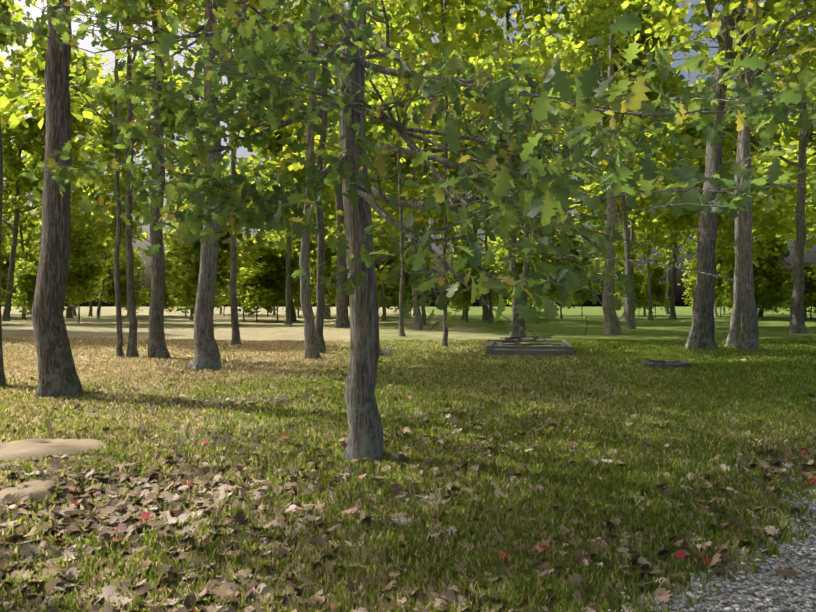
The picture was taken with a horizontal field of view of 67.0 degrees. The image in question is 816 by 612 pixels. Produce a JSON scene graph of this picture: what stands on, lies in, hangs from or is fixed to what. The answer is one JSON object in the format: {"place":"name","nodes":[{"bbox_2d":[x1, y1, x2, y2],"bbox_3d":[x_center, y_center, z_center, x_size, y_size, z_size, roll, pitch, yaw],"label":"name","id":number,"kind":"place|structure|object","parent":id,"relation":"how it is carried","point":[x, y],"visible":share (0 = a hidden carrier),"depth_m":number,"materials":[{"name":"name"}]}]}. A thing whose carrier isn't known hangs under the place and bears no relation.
{"place":"outdoors","nodes":[
{"label":"outdoors","id":0,"kind":"place"},
{"bbox_2d":[0,336,815,611],"bbox_3d":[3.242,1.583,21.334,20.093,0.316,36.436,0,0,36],"label":"grass","id":1,"kind":"structure","parent":0,"point":[654,351],"depth_m":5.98,"materials":[{"name":"green plant"}]},
{"bbox_2d":[0,307,815,611],"bbox_3d":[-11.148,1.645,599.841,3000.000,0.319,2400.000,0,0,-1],"label":"ground","id":2,"kind":"structure","parent":0,"point":[571,324],"depth_m":30.75,"materials":[{"name":"green plant"}]},
{"bbox_2d":[1,251,19,318],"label":"bush","id":3,"kind":"object","parent":2,"relation":"on","point":[6,265],"visible":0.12,"depth_m":73.81,"materials":[{"name":"green plant"}]},
{"bbox_2d":[0,0,28,124],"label":"forest tree","id":4,"kind":"object","parent":2,"relation":"on","point":[4,119],"visible":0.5,"depth_m":35.14,"materials":[{"name":"green plant"}]},
{"bbox_2d":[1,215,28,266],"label":"forest tree","id":5,"kind":"object","parent":2,"relation":"on","point":[8,228],"visible":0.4,"depth_m":95.51,"materials":[{"name":"green plant"}]},
{"bbox_2d":[1,250,39,318],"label":"tree","id":6,"kind":"object","parent":2,"relation":"on","point":[26,255],"visible":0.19,"depth_m":72.14,"materials":[{"name":"green plant"}]},
{"bbox_2d":[4,257,37,320],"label":"tree","id":7,"kind":"object","parent":2,"relation":"on","point":[26,277],"visible":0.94,"depth_m":64.61,"materials":[{"name":"green plant"}]},
{"bbox_2d":[1,141,43,318],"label":"forest tree","id":8,"kind":"object","parent":2,"relation":"on","point":[37,235],"visible":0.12,"depth_m":74.64,"materials":[{"name":"green plant"}]},
{"bbox_2d":[10,205,40,311],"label":"forest tree","id":9,"kind":"object","parent":2,"relation":"on","point":[29,244],"visible":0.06,"depth_m":122.15,"materials":[{"name":"green plant"}]},
{"bbox_2d":[0,480,56,505],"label":"flat rock","id":10,"kind":"object","parent":2,"relation":"on","point":[41,490],"visible":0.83,"depth_m":5.30,"materials":[{"name":"stone"}]},
{"bbox_2d":[0,44,96,320],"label":"forest tree","id":11,"kind":"object","parent":2,"relation":"on","point":[34,149],"visible":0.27,"depth_m":61.22,"materials":[{"name":"green plant"}]},
{"bbox_2d":[0,0,100,386],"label":"tree","id":12,"kind":"object","parent":2,"relation":"on","point":[2,379],"visible":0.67,"depth_m":12.56,"materials":[{"name":"brown plant"}]},
{"bbox_2d":[0,439,108,462],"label":"flat rock","id":13,"kind":"object","parent":2,"relation":"on","point":[25,449],"visible":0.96,"depth_m":6.75,"materials":[{"name":"stone"}]},
{"bbox_2d":[5,17,115,260],"bbox_3d":[-33.935,-12.519,60.231,9.113,29.046,11.250,2,3,23],"label":"forest tree","id":14,"kind":"object","parent":2,"relation":"on","point":[35,130],"visible":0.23,"depth_m":58.66,"materials":[{"name":"green plant"}]},
{"bbox_2d":[31,0,116,397],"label":"hickory tree","id":15,"kind":"object","parent":2,"relation":"on","point":[57,372],"visible":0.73,"depth_m":11.10,"materials":[{"name":"brown plant"}]},
{"bbox_2d":[2,50,150,317],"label":"forest tree","id":16,"kind":"object","parent":2,"relation":"on","point":[34,224],"visible":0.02,"depth_m":78.06,"materials":[{"name":"green plant"}]},
{"bbox_2d":[64,227,113,322],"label":"tree","id":17,"kind":"object","parent":2,"relation":"on","point":[83,270],"visible":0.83,"depth_m":60.32,"materials":[{"name":"green plant"}]},
{"bbox_2d":[31,182,149,315],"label":"forest tree","id":18,"kind":"object","parent":2,"relation":"on","point":[107,199],"visible":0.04,"depth_m":92.01,"materials":[{"name":"green plant"}]},
{"bbox_2d":[72,154,113,315],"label":"forest tree","id":19,"kind":"object","parent":2,"relation":"on","point":[74,312],"depth_m":95.41,"materials":[{"name":"green plant"}]},
{"bbox_2d":[47,0,144,29],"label":"tree","id":20,"kind":"object","parent":2,"relation":"on","point":[97,6],"visible":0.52,"depth_m":7.33,"materials":[{"name":"green plant"}]},
{"bbox_2d":[0,0,196,356],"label":"tree","id":21,"kind":"object","parent":2,"relation":"on","point":[35,96],"visible":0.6,"depth_m":19.09,"materials":[{"name":"green plant"}]},
{"bbox_2d":[74,204,144,318],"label":"forest tree","id":22,"kind":"object","parent":2,"relation":"on","point":[113,230],"visible":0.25,"depth_m":76.03,"materials":[{"name":"green plant"}]},
{"bbox_2d":[91,255,149,312],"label":"tree","id":23,"kind":"object","parent":2,"relation":"on","point":[109,293],"visible":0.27,"depth_m":81.12,"materials":[{"name":"green plant"}]},
{"bbox_2d":[121,248,150,315],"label":"bush","id":24,"kind":"object","parent":2,"relation":"on","point":[139,288],"visible":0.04,"depth_m":98.48,"materials":[{"name":"green plant"}]},
{"bbox_2d":[37,55,236,264],"bbox_3d":[-24.427,-10.355,55.622,17.735,24.945,9.943,-3,0,-6],"label":"forest tree","id":25,"kind":"object","parent":2,"relation":"on","point":[93,147],"visible":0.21,"depth_m":54.74,"materials":[{"name":"green plant"}]},
{"bbox_2d":[143,278,185,313],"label":"bush","id":26,"kind":"object","parent":2,"relation":"on","point":[171,305],"visible":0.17,"depth_m":96.77,"materials":[{"name":"green plant"}]},
{"bbox_2d":[164,167,203,319],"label":"forest tree","id":27,"kind":"object","parent":2,"relation":"on","point":[175,258],"depth_m":76.96,"materials":[{"name":"green plant"}]},
{"bbox_2d":[148,228,225,316],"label":"tree","id":28,"kind":"object","parent":2,"relation":"on","point":[170,261],"visible":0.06,"depth_m":92.26,"materials":[{"name":"green plant"}]},
{"bbox_2d":[125,0,251,356],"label":"tree","id":29,"kind":"object","parent":2,"relation":"on","point":[132,350],"visible":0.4,"depth_m":19.31,"materials":[{"name":"brown plant"}]},
{"bbox_2d":[163,142,236,313],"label":"forest tree","id":30,"kind":"object","parent":2,"relation":"on","point":[180,144],"depth_m":119.92,"materials":[{"name":"green plant"}]},
{"bbox_2d":[163,209,251,316],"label":"tree","id":31,"kind":"object","parent":2,"relation":"on","point":[185,277],"visible":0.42,"depth_m":52.79,"materials":[{"name":"green plant"}]},
{"bbox_2d":[124,0,304,357],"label":"tree","id":32,"kind":"object","parent":2,"relation":"on","point":[157,347],"visible":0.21,"depth_m":19.17,"materials":[{"name":"brown plant"}]},
{"bbox_2d":[214,271,229,315],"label":"bush","id":33,"kind":"object","parent":2,"relation":"on","point":[218,304],"visible":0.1,"depth_m":103.17,"materials":[{"name":"green plant"}]},
{"bbox_2d":[219,254,263,320],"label":"tree","id":34,"kind":"object","parent":2,"relation":"on","point":[240,301],"visible":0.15,"depth_m":66.38,"materials":[{"name":"green plant"}]},
{"bbox_2d":[162,0,339,353],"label":"tree","id":35,"kind":"object","parent":2,"relation":"on","point":[319,318],"visible":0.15,"depth_m":21.77,"materials":[{"name":"brown plant"}]},
{"bbox_2d":[166,0,341,345],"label":"tree","id":36,"kind":"object","parent":2,"relation":"on","point":[236,339],"visible":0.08,"depth_m":26.51,"materials":[{"name":"green plant"}]},
{"bbox_2d":[225,233,283,321],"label":"tree","id":37,"kind":"object","parent":2,"relation":"on","point":[256,272],"visible":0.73,"depth_m":63.62,"materials":[{"name":"green plant"}]},
{"bbox_2d":[195,95,338,324],"bbox_3d":[-10.334,-8.666,53.260,15.116,21.120,16.405,-1,0,2],"label":"forest tree","id":38,"kind":"object","parent":2,"relation":"on","point":[266,153],"visible":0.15,"depth_m":54.20,"materials":[{"name":"green plant"}]},
{"bbox_2d":[243,236,311,320],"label":"tree","id":39,"kind":"object","parent":2,"relation":"on","point":[277,255],"visible":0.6,"depth_m":65.75,"materials":[{"name":"green plant"}]},
{"bbox_2d":[227,112,344,320],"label":"forest tree","id":40,"kind":"object","parent":2,"relation":"on","point":[312,237],"depth_m":68.56,"materials":[{"name":"green plant"}]},
{"bbox_2d":[188,0,389,369],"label":"tree","id":41,"kind":"object","parent":2,"relation":"on","point":[207,354],"visible":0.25,"depth_m":16.09,"materials":[{"name":"grey plant"}]},
{"bbox_2d":[274,231,335,317],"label":"tree","id":42,"kind":"object","parent":2,"relation":"on","point":[311,264],"visible":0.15,"depth_m":83.83,"materials":[{"name":"green plant"}]},
{"bbox_2d":[309,237,336,319],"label":"tree","id":43,"kind":"object","parent":2,"relation":"on","point":[328,274],"visible":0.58,"depth_m":70.94,"materials":[{"name":"green plant"}]},
{"bbox_2d":[310,198,336,262],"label":"forest tree","id":44,"kind":"object","parent":2,"relation":"on","point":[314,256],"depth_m":83.22,"materials":[{"name":"green plant"}]},
{"bbox_2d":[322,71,338,318],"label":"forest tree","id":45,"kind":"object","parent":2,"relation":"on","point":[326,313],"visible":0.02,"depth_m":78.23,"materials":[{"name":"green plant"}]},
{"bbox_2d":[328,264,349,307],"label":"bush","id":46,"kind":"object","parent":2,"relation":"on","point":[333,289],"visible":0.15,"depth_m":68.90,"materials":[{"name":"green plant"}]},
{"bbox_2d":[251,0,467,327],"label":"forest tree","id":47,"kind":"object","parent":2,"relation":"on","point":[342,319],"visible":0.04,"depth_m":45.27,"materials":[{"name":"green plant"}]},
{"bbox_2d":[334,203,404,262],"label":"forest tree","id":48,"kind":"object","parent":2,"relation":"on","point":[377,258],"depth_m":76.58,"materials":[{"name":"green plant"}]},
{"bbox_2d":[236,0,517,359],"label":"tree","id":49,"kind":"object","parent":2,"relation":"on","point":[310,340],"visible":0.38,"depth_m":17.31,"materials":[{"name":"green plant"}]},
{"bbox_2d":[328,127,427,319],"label":"forest tree","id":50,"kind":"object","parent":2,"relation":"on","point":[383,317],"visible":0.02,"depth_m":66.74,"materials":[{"name":"green plant"}]},
{"bbox_2d":[288,0,475,336],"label":"tree","id":51,"kind":"object","parent":2,"relation":"on","point":[383,82],"visible":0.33,"depth_m":32.34,"materials":[{"name":"green plant"}]},
{"bbox_2d":[379,345,399,356],"bbox_3d":[-0.819,1.539,21.327,1.360,0.380,1.654,0,0,-39],"label":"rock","id":52,"kind":"object","parent":2,"relation":"on","point":[383,353],"visible":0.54,"depth_m":21.26,"materials":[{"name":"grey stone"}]},
{"bbox_2d":[375,244,418,314],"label":"tree","id":53,"kind":"object","parent":2,"relation":"on","point":[394,293],"visible":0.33,"depth_m":75.86,"materials":[{"name":"green plant"}]},
{"bbox_2d":[0,346,815,611],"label":"fallen leaves","id":54,"kind":"object","parent":2,"relation":"on","point":[228,589],"visible":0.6,"depth_m":4.52,"materials":[{"name":"brown plant"}]},
{"bbox_2d":[0,0,815,462],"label":"tree","id":55,"kind":"object","parent":2,"relation":"on","point":[268,66],"visible":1,"depth_m":4.64,"materials":[{"name":"green plant"}]},
{"bbox_2d":[325,61,491,328],"bbox_3d":[-0.888,-7.692,43.933,12.302,19.139,7.998,0,0,32],"label":"forest tree","id":56,"kind":"object","parent":2,"relation":"on","point":[391,185],"visible":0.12,"depth_m":43.72,"materials":[{"name":"green plant"}]},
{"bbox_2d":[385,260,434,317],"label":"tree","id":57,"kind":"object","parent":2,"relation":"on","point":[409,267],"visible":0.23,"depth_m":79.17,"materials":[{"name":"green plant"}]},
{"bbox_2d":[388,243,441,315],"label":"tree","id":58,"kind":"object","parent":2,"relation":"on","point":[419,245],"depth_m":96.33,"materials":[{"name":"green plant"}]},
{"bbox_2d":[366,134,483,325],"bbox_3d":[0.525,-7.154,49.944,11.111,17.868,11.631,-1,2,-31],"label":"forest tree","id":59,"kind":"object","parent":2,"relation":"on","point":[421,224],"visible":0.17,"depth_m":49.28,"materials":[{"name":"green plant"}]},
{"bbox_2d":[331,0,564,346],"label":"tree","id":60,"kind":"object","parent":2,"relation":"on","point":[487,21],"visible":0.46,"depth_m":25.51,"materials":[{"name":"green plant"}]},
{"bbox_2d":[447,287,462,314],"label":"tree","id":61,"kind":"object","parent":2,"relation":"on","point":[451,305],"visible":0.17,"depth_m":108.42,"materials":[{"name":"green plant"}]},
{"bbox_2d":[415,8,498,319],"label":"forest tree","id":62,"kind":"object","parent":2,"relation":"on","point":[464,314],"visible":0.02,"depth_m":72.98,"materials":[{"name":"green plant"}]},
{"bbox_2d":[447,235,504,321],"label":"tree","id":63,"kind":"object","parent":2,"relation":"on","point":[467,294],"visible":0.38,"depth_m":59.58,"materials":[{"name":"green plant"}]},
{"bbox_2d":[419,42,539,320],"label":"forest tree","id":64,"kind":"object","parent":2,"relation":"on","point":[485,313],"depth_m":69.10,"materials":[{"name":"green plant"}]},
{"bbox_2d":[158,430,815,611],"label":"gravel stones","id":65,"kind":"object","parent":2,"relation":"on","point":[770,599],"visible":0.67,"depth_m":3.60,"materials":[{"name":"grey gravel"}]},
{"bbox_2d":[477,276,507,309],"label":"bush","id":66,"kind":"object","parent":2,"relation":"on","point":[496,294],"visible":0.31,"depth_m":94.75,"materials":[{"name":"green plant"}]},
{"bbox_2d":[425,100,577,322],"bbox_3d":[9.158,-9.588,62.480,16.289,23.052,12.222,-1,-1,-7],"label":"forest tree","id":67,"kind":"object","parent":2,"relation":"on","point":[491,318],"visible":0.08,"depth_m":61.57,"materials":[{"name":"green plant"}]},
{"bbox_2d":[394,0,616,336],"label":"tree","id":68,"kind":"object","parent":2,"relation":"on","point":[563,42],"visible":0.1,"depth_m":32.67,"materials":[{"name":"green plant"}]},
{"bbox_2d":[482,232,537,303],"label":"tree","id":69,"kind":"object","parent":2,"relation":"on","point":[500,253],"visible":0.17,"depth_m":83.94,"materials":[{"name":"green plant"}]},
{"bbox_2d":[373,0,652,337],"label":"tree","id":70,"kind":"object","parent":2,"relation":"on","point":[529,5],"visible":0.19,"depth_m":32.84,"materials":[{"name":"green plant"}]},
{"bbox_2d":[501,238,541,309],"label":"tree","id":71,"kind":"object","parent":2,"relation":"on","point":[519,270],"visible":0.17,"depth_m":74.03,"materials":[{"name":"green plant"}]},
{"bbox_2d":[487,110,557,303],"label":"forest tree","id":72,"kind":"object","parent":2,"relation":"on","point":[539,158],"visible":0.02,"depth_m":65.18,"materials":[{"name":"green plant"}]},
{"bbox_2d":[482,143,575,255],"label":"forest tree","id":73,"kind":"object","parent":2,"relation":"on","point":[494,246],"depth_m":88.33,"materials":[{"name":"green plant"}]},
{"bbox_2d":[486,335,572,355],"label":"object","id":74,"kind":"object","parent":2,"relation":"on","point":[508,347],"visible":0.96,"depth_m":21.22,"materials":[{"name":"grey concrete"}]},
{"bbox_2d":[536,211,601,318],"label":"tree","id":75,"kind":"object","parent":2,"relation":"on","point":[586,261],"visible":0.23,"depth_m":80.03,"materials":[{"name":"green plant"}]},
{"bbox_2d":[556,264,603,316],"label":"tree","id":76,"kind":"object","parent":2,"relation":"on","point":[581,295],"visible":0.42,"depth_m":99.10,"materials":[{"name":"green plant"}]},
{"bbox_2d":[518,0,690,334],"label":"tree","id":77,"kind":"object","parent":2,"relation":"on","point":[610,326],"visible":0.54,"depth_m":36.28,"materials":[{"name":"green plant"}]},
{"bbox_2d":[564,54,681,320],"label":"forest tree","id":78,"kind":"object","parent":2,"relation":"on","point":[624,314],"visible":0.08,"depth_m":74.66,"materials":[{"name":"green plant"}]},
{"bbox_2d":[614,253,641,305],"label":"bush","id":79,"kind":"object","parent":2,"relation":"on","point":[619,288],"visible":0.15,"depth_m":105.48,"materials":[{"name":"green plant"}]},
{"bbox_2d":[532,0,726,328],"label":"forest tree","id":80,"kind":"object","parent":2,"relation":"on","point":[675,82],"visible":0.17,"depth_m":40.75,"materials":[{"name":"green plant"}]},
{"bbox_2d":[565,100,703,325],"bbox_3d":[19.937,-8.386,52.278,14.366,20.711,14.783,1,-2,-10],"label":"forest tree","id":81,"kind":"object","parent":2,"relation":"on","point":[675,221],"visible":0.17,"depth_m":49.80,"materials":[{"name":"green plant"}]},
{"bbox_2d":[615,189,670,315],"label":"forest tree","id":82,"kind":"object","parent":2,"relation":"on","point":[644,252],"visible":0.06,"depth_m":102.07,"materials":[{"name":"green plant"}]},
{"bbox_2d":[633,268,659,316],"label":"bush","id":83,"kind":"object","parent":2,"relation":"on","point":[639,279],"visible":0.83,"depth_m":95.64,"materials":[{"name":"green plant"}]},
{"bbox_2d":[639,262,676,317],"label":"tree","id":84,"kind":"object","parent":2,"relation":"on","point":[659,288],"visible":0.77,"depth_m":83.67,"materials":[{"name":"green plant"}]},
{"bbox_2d":[641,360,689,368],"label":"stone slab","id":85,"kind":"structure","parent":2,"relation":"on","point":[665,364],"depth_m":16.48,"materials":[{"name":"stone"}]},
{"bbox_2d":[606,184,725,319],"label":"forest tree","id":86,"kind":"object","parent":2,"relation":"on","point":[667,251],"visible":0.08,"depth_m":75.72,"materials":[{"name":"green plant"}]},
{"bbox_2d":[640,229,691,313],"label":"forest tree","id":87,"kind":"object","parent":2,"relation":"on","point":[667,311],"depth_m":120.29,"materials":[{"name":"brown plant"}]},
{"bbox_2d":[634,209,698,318],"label":"forest tree","id":88,"kind":"object","parent":2,"relation":"on","point":[672,305],"visible":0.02,"depth_m":81.22,"materials":[{"name":"brown plant"}]},
{"bbox_2d":[681,276,720,309],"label":"bush","id":89,"kind":"object","parent":2,"relation":"on","point":[692,281],"visible":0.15,"depth_m":90.12,"materials":[{"name":"green plant"}]},
{"bbox_2d":[677,230,733,303],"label":"tree","id":90,"kind":"object","parent":2,"relation":"on","point":[693,275],"visible":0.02,"depth_m":92.29,"materials":[{"name":"green plant"}]},
{"bbox_2d":[686,241,734,316],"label":"tree","id":91,"kind":"object","parent":2,"relation":"on","point":[719,286],"visible":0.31,"depth_m":85.31,"materials":[{"name":"green plant"}]},
{"bbox_2d":[665,187,762,316],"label":"forest tree","id":92,"kind":"object","parent":2,"relation":"on","point":[691,247],"visible":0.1,"depth_m":86.49,"materials":[{"name":"green plant"}]},
{"bbox_2d":[620,80,811,269],"bbox_3d":[24.432,-7.720,49.252,14.545,19.352,11.702,0,0,3],"label":"forest tree","id":93,"kind":"object","parent":2,"relation":"on","point":[780,226],"visible":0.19,"depth_m":47.82,"materials":[{"name":"green plant"}]},
{"bbox_2d":[621,0,815,349],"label":"tree","id":94,"kind":"object","parent":2,"relation":"on","point":[701,334],"visible":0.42,"depth_m":23.11,"materials":[{"name":"green plant"}]},
{"bbox_2d":[634,0,815,347],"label":"tree","id":95,"kind":"object","parent":2,"relation":"on","point":[736,313],"visible":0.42,"depth_m":24.95,"materials":[{"name":"grey plant"}]},
{"bbox_2d":[717,253,757,302],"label":"bush","id":96,"kind":"object","parent":2,"relation":"on","point":[730,273],"visible":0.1,"depth_m":72.66,"materials":[{"name":"green plant"}]},
{"bbox_2d":[671,0,815,349],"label":"tree","id":97,"kind":"object","parent":2,"relation":"on","point":[748,339],"visible":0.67,"depth_m":22.73,"materials":[{"name":"green plant"}]},
{"bbox_2d":[685,0,815,333],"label":"tree","id":98,"kind":"object","parent":2,"relation":"on","point":[797,324],"visible":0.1,"depth_m":34.69,"materials":[{"name":"green plant"}]},
{"bbox_2d":[695,94,810,265],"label":"forest tree","id":99,"kind":"object","parent":2,"relation":"on","point":[730,251],"visible":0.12,"depth_m":70.09,"materials":[{"name":"green plant"}]},
{"bbox_2d":[716,234,794,319],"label":"tree","id":100,"kind":"object","parent":2,"relation":"on","point":[774,270],"visible":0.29,"depth_m":68.30,"materials":[{"name":"green plant"}]},
{"bbox_2d":[721,264,791,314],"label":"tree","id":101,"kind":"object","parent":2,"relation":"on","point":[774,300],"depth_m":76.98,"materials":[{"name":"green plant"}]},
{"bbox_2d":[716,0,815,95],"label":"tree","id":102,"kind":"object","parent":2,"relation":"on","point":[785,15],"visible":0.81,"depth_m":19.88,"materials":[{"name":"green plant"}]},
{"bbox_2d":[733,215,809,316],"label":"forest tree","id":103,"kind":"object","parent":2,"relation":"on","point":[760,311],"visible":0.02,"depth_m":88.81,"materials":[{"name":"green plant"}]},
{"bbox_2d":[750,51,815,252],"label":"forest tree","id":104,"kind":"object","parent":2,"relation":"on","point":[790,148],"visible":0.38,"depth_m":51.29,"materials":[{"name":"green plant"}]},
{"bbox_2d":[750,56,815,313],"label":"forest tree","id":105,"kind":"object","parent":2,"relation":"on","point":[794,134],"visible":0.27,"depth_m":60.73,"materials":[{"name":"green plant"}]},
{"bbox_2d":[780,278,792,312],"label":"bush","id":106,"kind":"object","parent":2,"relation":"on","point":[787,282],"visible":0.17,"depth_m":110.94,"materials":[{"name":"green plant"}]},
{"bbox_2d":[783,262,815,319],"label":"bush","id":107,"kind":"object","parent":2,"relation":"on","point":[809,271],"visible":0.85,"depth_m":70.58,"materials":[{"name":"green plant"}]},
{"bbox_2d":[0,0,815,306],"label":"sky","id":108,"kind":"structure","parent":0,"point":[810,257],"materials":[{"name":"white"}]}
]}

